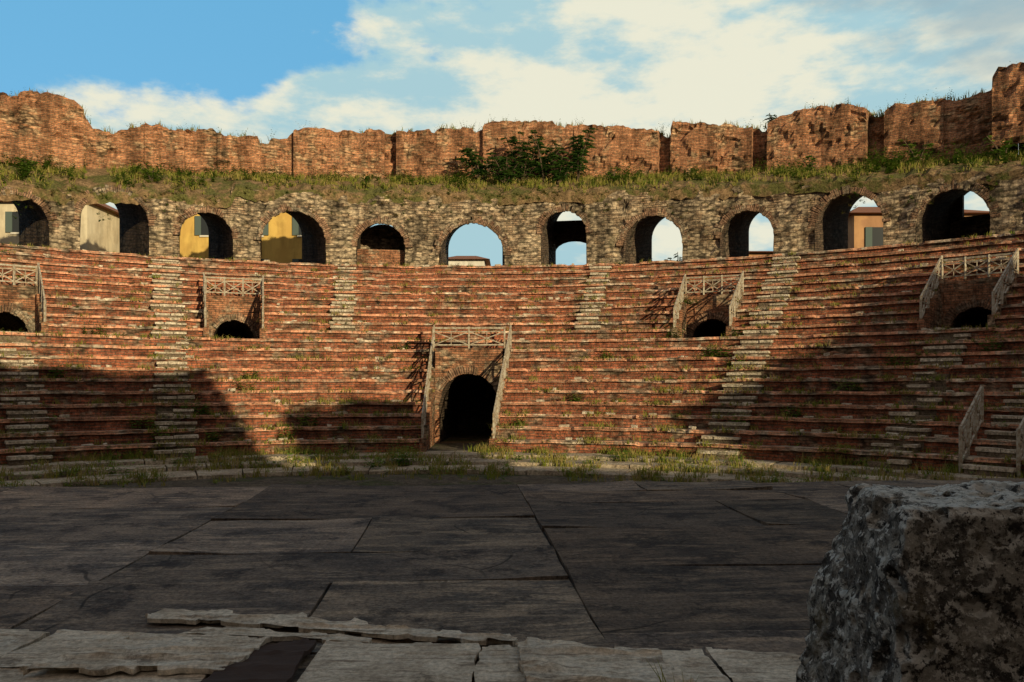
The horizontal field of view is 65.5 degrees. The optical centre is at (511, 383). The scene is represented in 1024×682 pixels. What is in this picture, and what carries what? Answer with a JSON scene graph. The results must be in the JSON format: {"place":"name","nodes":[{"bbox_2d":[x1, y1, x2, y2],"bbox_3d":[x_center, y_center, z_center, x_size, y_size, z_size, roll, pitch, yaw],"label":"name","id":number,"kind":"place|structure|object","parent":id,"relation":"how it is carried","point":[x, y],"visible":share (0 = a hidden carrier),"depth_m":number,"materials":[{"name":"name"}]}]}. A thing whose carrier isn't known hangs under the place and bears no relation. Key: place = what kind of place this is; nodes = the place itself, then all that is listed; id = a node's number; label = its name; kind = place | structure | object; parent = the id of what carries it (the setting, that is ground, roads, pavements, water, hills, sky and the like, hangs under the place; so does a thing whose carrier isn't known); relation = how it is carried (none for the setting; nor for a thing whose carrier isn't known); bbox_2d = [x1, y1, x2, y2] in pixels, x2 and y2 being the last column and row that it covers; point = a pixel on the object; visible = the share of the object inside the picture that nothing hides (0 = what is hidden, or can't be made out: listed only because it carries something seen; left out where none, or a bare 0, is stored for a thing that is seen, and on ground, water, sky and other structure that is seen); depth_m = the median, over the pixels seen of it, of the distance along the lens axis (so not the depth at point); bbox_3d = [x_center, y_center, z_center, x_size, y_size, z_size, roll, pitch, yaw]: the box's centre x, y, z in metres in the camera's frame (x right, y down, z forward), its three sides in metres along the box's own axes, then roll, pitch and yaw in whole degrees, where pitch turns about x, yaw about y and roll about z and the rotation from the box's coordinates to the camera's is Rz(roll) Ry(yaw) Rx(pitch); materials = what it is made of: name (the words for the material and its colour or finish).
{"place":"outdoors","nodes":[
{"label":"outdoors","id":0,"kind":"place"},
{"bbox_2d":[0,202,118,252],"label":"walls","id":1,"kind":"structure","parent":0,"point":[96,235],"depth_m":54.81,"materials":[{"name":"beige paint"}]},
{"bbox_2d":[5,212,18,233],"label":"windows","id":2,"kind":"structure","parent":1,"relation":"attached to","point":[11,224],"depth_m":53.91,"materials":[{"name":"grey glass"}]},
{"bbox_2d":[0,200,118,215],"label":"roof","id":3,"kind":"structure","parent":1,"relation":"on","point":[109,208],"depth_m":56.57,"materials":[{"name":"tile"}]},
{"bbox_2d":[180,213,301,262],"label":"walls","id":4,"kind":"structure","parent":0,"point":[281,243],"depth_m":58.00,"materials":[{"name":"yellow paint"}]},
{"bbox_2d":[195,216,301,262],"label":"windows","id":5,"kind":"structure","parent":4,"relation":"attached to","point":[201,228],"depth_m":57.90,"materials":[{"name":"grey glass"}]},
{"bbox_2d":[70,473,684,487],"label":"orchestra floor","id":6,"kind":"structure","parent":0,"point":[401,480],"depth_m":21.57,"materials":[{"name":"grey stone"}]},
{"bbox_2d":[448,260,485,265],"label":"walls","id":7,"kind":"structure","parent":0,"point":[469,262],"depth_m":72.00,"materials":[{"name":"white paint"}]},
{"bbox_2d":[448,256,490,265],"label":"roof","id":8,"kind":"structure","parent":7,"relation":"on","point":[487,262],"depth_m":73.02,"materials":[{"name":"tile"}]},
{"bbox_2d":[0,156,1023,207],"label":"earth slope","id":9,"kind":"structure","parent":0,"point":[220,187],"depth_m":38.41,"materials":[{"name":"green plant"}]},
{"bbox_2d":[15,156,40,167],"bbox_3d":[-22.514,-10.122,36.864,1.174,0.741,0.934,0,0,14],"label":"leafy shrub","id":10,"kind":"object","parent":9,"relation":"on","point":[20,158],"visible":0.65,"depth_m":36.69,"materials":[{"name":"green plant"}]},
{"bbox_2d":[136,166,157,180],"bbox_3d":[-17.775,-10.199,38.816,1.102,0.759,0.732,0,0,-27],"label":"leafy shrub","id":11,"kind":"object","parent":9,"relation":"on","point":[146,172],"visible":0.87,"depth_m":38.77,"materials":[{"name":"green plant"}]},
{"bbox_2d":[455,146,501,180],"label":"leafy shrub","id":12,"kind":"object","parent":9,"relation":"on","point":[477,165],"visible":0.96,"depth_m":42.85,"materials":[{"name":"green plant"}]},
{"bbox_2d":[485,156,522,183],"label":"leafy shrub","id":13,"kind":"object","parent":9,"relation":"on","point":[506,174],"visible":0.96,"depth_m":42.15,"materials":[{"name":"green plant"}]},
{"bbox_2d":[0,62,1023,180],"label":"brick wall","id":14,"kind":"structure","parent":9,"relation":"on","point":[43,125],"depth_m":40.94,"materials":[{"name":"brick"}]},
{"bbox_2d":[763,113,776,122],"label":"leafy shrub","id":15,"kind":"object","parent":14,"relation":"on","point":[770,118],"visible":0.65,"depth_m":41.02,"materials":[{"name":"green plant"}]},
{"bbox_2d":[0,65,1023,222],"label":"grass","id":16,"kind":"structure","parent":9,"relation":"on","point":[891,164],"depth_m":39.52,"materials":[{"name":"green plant"}]},
{"bbox_2d":[498,131,548,181],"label":"leafy shrub","id":17,"kind":"object","parent":9,"relation":"on","point":[523,156],"visible":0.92,"depth_m":42.52,"materials":[{"name":"green plant"}]},
{"bbox_2d":[527,130,567,180],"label":"leafy shrub","id":18,"kind":"object","parent":9,"relation":"on","point":[541,172],"visible":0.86,"depth_m":42.30,"materials":[{"name":"green plant"}]},
{"bbox_2d":[545,155,584,184],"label":"leafy shrub","id":19,"kind":"object","parent":9,"relation":"on","point":[562,171],"visible":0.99,"depth_m":41.77,"materials":[{"name":"green plant"}]},
{"bbox_2d":[568,127,597,181],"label":"leafy shrub","id":20,"kind":"object","parent":9,"relation":"on","point":[580,152],"visible":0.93,"depth_m":42.01,"materials":[{"name":"green plant"}]},
{"bbox_2d":[605,167,621,181],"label":"leafy shrub","id":21,"kind":"object","parent":9,"relation":"on","point":[610,177],"visible":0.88,"depth_m":41.27,"materials":[{"name":"green plant"}]},
{"bbox_2d":[801,155,817,170],"bbox_3d":[14.539,-10.693,39.031,0.851,0.865,1.493,0,0,0],"label":"leafy shrub","id":22,"kind":"object","parent":9,"relation":"on","point":[809,165],"visible":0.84,"depth_m":38.78,"materials":[{"name":"green plant"}]},
{"bbox_2d":[897,139,933,161],"bbox_3d":[18.384,-10.557,36.361,1.561,1.090,1.050,0,0,18],"label":"leafy shrub","id":23,"kind":"object","parent":9,"relation":"on","point":[909,146],"visible":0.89,"depth_m":36.27,"materials":[{"name":"green plant"}]},
{"bbox_2d":[983,135,1017,156],"bbox_3d":[21.227,-10.176,34.525,1.592,1.171,1.007,0,0,-16],"label":"leafy shrub","id":24,"kind":"object","parent":9,"relation":"on","point":[997,151],"visible":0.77,"depth_m":34.36,"materials":[{"name":"green plant"}]},
{"bbox_2d":[0,437,1023,681],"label":"grass","id":25,"kind":"structure","parent":0,"point":[636,455],"depth_m":23.23,"materials":[{"name":"green plant"}]},
{"bbox_2d":[0,0,1023,265],"label":"sky","id":26,"kind":"structure","parent":0,"point":[258,67],"materials":[{"name":"blue"}]},
{"bbox_2d":[749,253,772,255],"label":"walls","id":27,"kind":"structure","parent":0,"point":[755,254],"depth_m":56.00,"materials":[{"name":"paint"}]},
{"bbox_2d":[749,251,772,252],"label":"roof","id":28,"kind":"structure","parent":27,"relation":"on","point":[760,251],"depth_m":56.10,"materials":[{"name":"tile"}]},
{"bbox_2d":[848,214,982,248],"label":"walls","id":29,"kind":"structure","parent":0,"point":[858,224],"depth_m":54.00,"materials":[{"name":"paint"}]},
{"bbox_2d":[865,227,882,246],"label":"windows","id":30,"kind":"structure","parent":29,"relation":"attached to","point":[873,236],"depth_m":53.95,"materials":[{"name":"grey glass"}]},
{"bbox_2d":[848,207,988,216],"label":"roof","id":31,"kind":"structure","parent":29,"relation":"on","point":[867,210],"depth_m":54.37,"materials":[{"name":"tile"}]},
{"label":"ground","id":32,"kind":"structure","parent":0,"visible":0},
{"bbox_2d":[313,517,590,618],"bbox_3d":[-1.679,2.214,2.722,61.000,0.972,20.850,0,0,-4],"label":"stage base","id":33,"kind":"object","parent":32,"relation":"on","point":[543,532],"depth_m":7.96,"materials":[{"name":"black"}]},
{"bbox_2d":[0,478,1023,681],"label":"stage floor","id":34,"kind":"structure","parent":33,"relation":"on","point":[689,566],"depth_m":7.77,"materials":[{"name":"grey stone"}]},
{"bbox_2d":[0,629,49,657],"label":"weathered board","id":35,"kind":"object","parent":34,"relation":"on","point":[11,640],"visible":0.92,"depth_m":5.13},
{"bbox_2d":[0,667,210,681],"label":"weathered board","id":36,"kind":"object","parent":34,"relation":"on","point":[16,675],"visible":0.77,"depth_m":4.48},
{"bbox_2d":[0,629,256,670],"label":"weathered board","id":37,"kind":"object","parent":34,"relation":"on","point":[58,643],"visible":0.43,"depth_m":5.03,"materials":[{"name":"grey wood"}]},
{"bbox_2d":[23,636,272,675],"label":"broken boards","id":38,"kind":"object","parent":37,"relation":"on","point":[181,654],"visible":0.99,"depth_m":4.65,"materials":[{"name":"grey wood"}]},
{"bbox_2d":[200,638,315,681],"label":"dark canvas","id":39,"kind":"object","parent":34,"relation":"on","point":[279,662],"visible":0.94,"depth_m":4.53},
{"bbox_2d":[179,626,371,643],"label":"broken boards","id":40,"kind":"object","parent":34,"relation":"on","point":[264,632],"visible":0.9,"depth_m":5.27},
{"bbox_2d":[146,608,517,645],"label":"broken boards","id":41,"kind":"object","parent":34,"relation":"on","point":[303,622],"visible":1,"depth_m":5.44,"materials":[{"name":"grey wood"}]},
{"bbox_2d":[297,640,480,681],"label":"weathered board","id":42,"kind":"object","parent":34,"relation":"on","point":[343,661],"visible":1,"depth_m":4.67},
{"bbox_2d":[474,645,525,681],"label":"weathered board","id":43,"kind":"object","parent":34,"relation":"on","point":[497,663],"visible":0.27,"depth_m":4.63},
{"bbox_2d":[517,637,693,681],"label":"torn canvas","id":44,"kind":"object","parent":34,"relation":"on","point":[541,660],"visible":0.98,"depth_m":4.54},
{"bbox_2d":[650,648,730,681],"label":"weathered board","id":45,"kind":"object","parent":34,"relation":"on","point":[698,665],"visible":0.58,"depth_m":4.62,"materials":[{"name":"grey wood"}]},
{"bbox_2d":[706,647,800,681],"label":"weathered board","id":46,"kind":"object","parent":34,"relation":"on","point":[742,666],"visible":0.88,"depth_m":4.63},
{"bbox_2d":[796,480,1023,681],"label":"stone block","id":47,"kind":"structure","parent":34,"relation":"on","point":[913,584],"depth_m":2.65,"materials":[{"name":"grey stone"}]},
{"bbox_2d":[0,450,1016,486],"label":"orchestra steps","id":48,"kind":"structure","parent":32,"relation":"on","point":[611,468],"depth_m":23.24,"materials":[{"name":"stone"}]},
{"bbox_2d":[0,231,1023,475],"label":"theatre seating","id":49,"kind":"object","parent":48,"relation":"on","point":[854,345],"visible":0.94,"depth_m":29.94,"materials":[{"name":"brick"}]},
{"bbox_2d":[0,284,48,332],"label":"vomitory entrance","id":50,"kind":"object","parent":49,"relation":"on","point":[20,309],"visible":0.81,"depth_m":31.29,"materials":[{"name":"brick"}]},
{"bbox_2d":[0,263,45,321],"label":"metal railing","id":51,"kind":"object","parent":50,"relation":"on","point":[39,281],"visible":0.97,"depth_m":31.15,"materials":[{"name":"grey metal"}]},
{"bbox_2d":[0,331,55,465],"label":"stone stairway","id":52,"kind":"object","parent":49,"relation":"on","point":[25,427],"visible":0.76,"depth_m":24.66,"materials":[{"name":"grey stone"}]},
{"bbox_2d":[148,256,198,457],"bbox_3d":[-13.389,-1.795,31.124,1.414,8.290,13.875,0,0,-25],"label":"stone stairway","id":53,"kind":"object","parent":49,"relation":"on","point":[175,317],"visible":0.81,"depth_m":29.05,"materials":[{"name":"beige stone"}]},
{"bbox_2d":[202,293,264,338],"bbox_3d":[-12.696,-2.334,36.322,2.642,3.167,9.138,0,0,-20],"label":"vomitory entrance","id":54,"kind":"object","parent":49,"relation":"on","point":[235,316],"visible":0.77,"depth_m":35.06,"materials":[{"name":"brick"}]},
{"bbox_2d":[203,273,263,327],"bbox_3d":[-11.803,-3.419,33.839,2.553,2.848,3.155,0,0,-20],"label":"metal railing","id":55,"kind":"object","parent":54,"relation":"on","point":[205,290],"visible":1,"depth_m":34.87,"materials":[{"name":"grey metal"}]},
{"bbox_2d":[329,263,357,330],"bbox_3d":[-7.745,-4.074,36.862,1.214,3.796,6.343,0,0,-10],"label":"stone stairway","id":56,"kind":"object","parent":49,"relation":"on","point":[344,323],"visible":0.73,"depth_m":35.85,"materials":[{"name":"beige stone"}]},
{"bbox_2d":[419,348,511,451],"bbox_3d":[-1.621,0.586,31.906,3.304,4.068,10.568,0,0,0],"label":"vomitory entrance","id":57,"kind":"object","parent":49,"relation":"on","point":[461,401],"visible":0.77,"depth_m":31.22,"materials":[{"name":"brick"}]},
{"bbox_2d":[421,325,511,437],"bbox_3d":[-1.632,-0.152,29.956,3.228,4.544,5.962,0,0,0],"label":"metal railing","id":58,"kind":"object","parent":57,"relation":"attached to","point":[497,405],"visible":0.93,"depth_m":31.17,"materials":[{"name":"beige metal"}]},
{"bbox_2d":[0,230,1023,463],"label":"weeds","id":59,"kind":"object","parent":49,"relation":"on","point":[676,388],"visible":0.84,"depth_m":28.02,"materials":[{"name":"green plant"}]},
{"bbox_2d":[0,245,1023,450],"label":"loose stones","id":60,"kind":"object","parent":49,"relation":"on","point":[583,412],"visible":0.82,"depth_m":27.69,"materials":[{"name":"stone"}]},
{"bbox_2d":[575,264,611,329],"bbox_3d":[3.801,-4.060,36.652,1.186,3.768,6.342,0,0,12],"label":"stone stairway","id":61,"kind":"object","parent":49,"relation":"on","point":[596,309],"visible":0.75,"depth_m":35.87,"materials":[{"name":"beige stone"}]},
{"bbox_2d":[671,292,742,337],"bbox_3d":[9.214,-2.333,35.728,2.645,3.167,9.138,0,0,23],"label":"vomitory entrance","id":62,"kind":"object","parent":49,"relation":"on","point":[706,316],"visible":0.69,"depth_m":34.55,"materials":[{"name":"brick"}]},
{"bbox_2d":[673,271,743,327],"bbox_3d":[8.186,-3.419,33.298,2.555,2.848,3.157,0,0,23],"label":"metal railing","id":63,"kind":"object","parent":62,"relation":"on","point":[733,305],"visible":0.97,"depth_m":34.12,"materials":[{"name":"grey metal"}]},
{"bbox_2d":[697,252,800,458],"bbox_3d":[9.506,-1.811,30.591,1.464,8.322,13.842,0,0,28],"label":"stone stairway","id":64,"kind":"object","parent":49,"relation":"on","point":[719,438],"visible":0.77,"depth_m":28.29,"materials":[{"name":"beige stone"}]},
{"bbox_2d":[867,327,970,469],"bbox_3d":[12.574,0.248,24.222,1.330,4.204,7.004,0,0,43],"label":"stone stairway","id":65,"kind":"object","parent":49,"relation":"on","point":[904,446],"visible":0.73,"depth_m":23.56,"materials":[{"name":"grey stone"}]},
{"bbox_2d":[917,273,1017,329],"bbox_3d":[17.913,-2.333,30.122,2.642,3.166,9.138,0,0,43],"label":"vomitory entrance","id":66,"kind":"object","parent":49,"relation":"on","point":[970,304],"visible":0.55,"depth_m":29.30,"materials":[{"name":"brick"}]},
{"bbox_2d":[919,248,1018,318],"bbox_3d":[16.124,-3.419,28.183,2.561,2.848,3.164,0,0,43],"label":"metal railing","id":67,"kind":"object","parent":66,"relation":"on","point":[1013,261],"visible":0.94,"depth_m":28.55,"materials":[{"name":"grey metal"}]},
{"bbox_2d":[962,368,1023,477],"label":"stone stairway","id":68,"kind":"object","parent":49,"relation":"on","point":[998,452],"visible":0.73,"depth_m":20.62,"materials":[{"name":"grey stone"}]},
{"bbox_2d":[959,385,1023,477],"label":"metal railing","id":69,"kind":"object","parent":68,"relation":"on","point":[970,427],"visible":0.95,"depth_m":20.90,"materials":[{"name":"grey metal"}]},
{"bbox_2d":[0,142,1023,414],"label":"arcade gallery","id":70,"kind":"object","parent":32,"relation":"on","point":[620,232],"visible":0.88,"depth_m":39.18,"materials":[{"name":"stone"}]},
{"bbox_2d":[664,252,681,260],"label":"tree","id":71,"kind":"object","parent":32,"relation":"on","point":[677,256],"visible":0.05,"depth_m":51.74,"materials":[{"name":"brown plant"}]}
]}

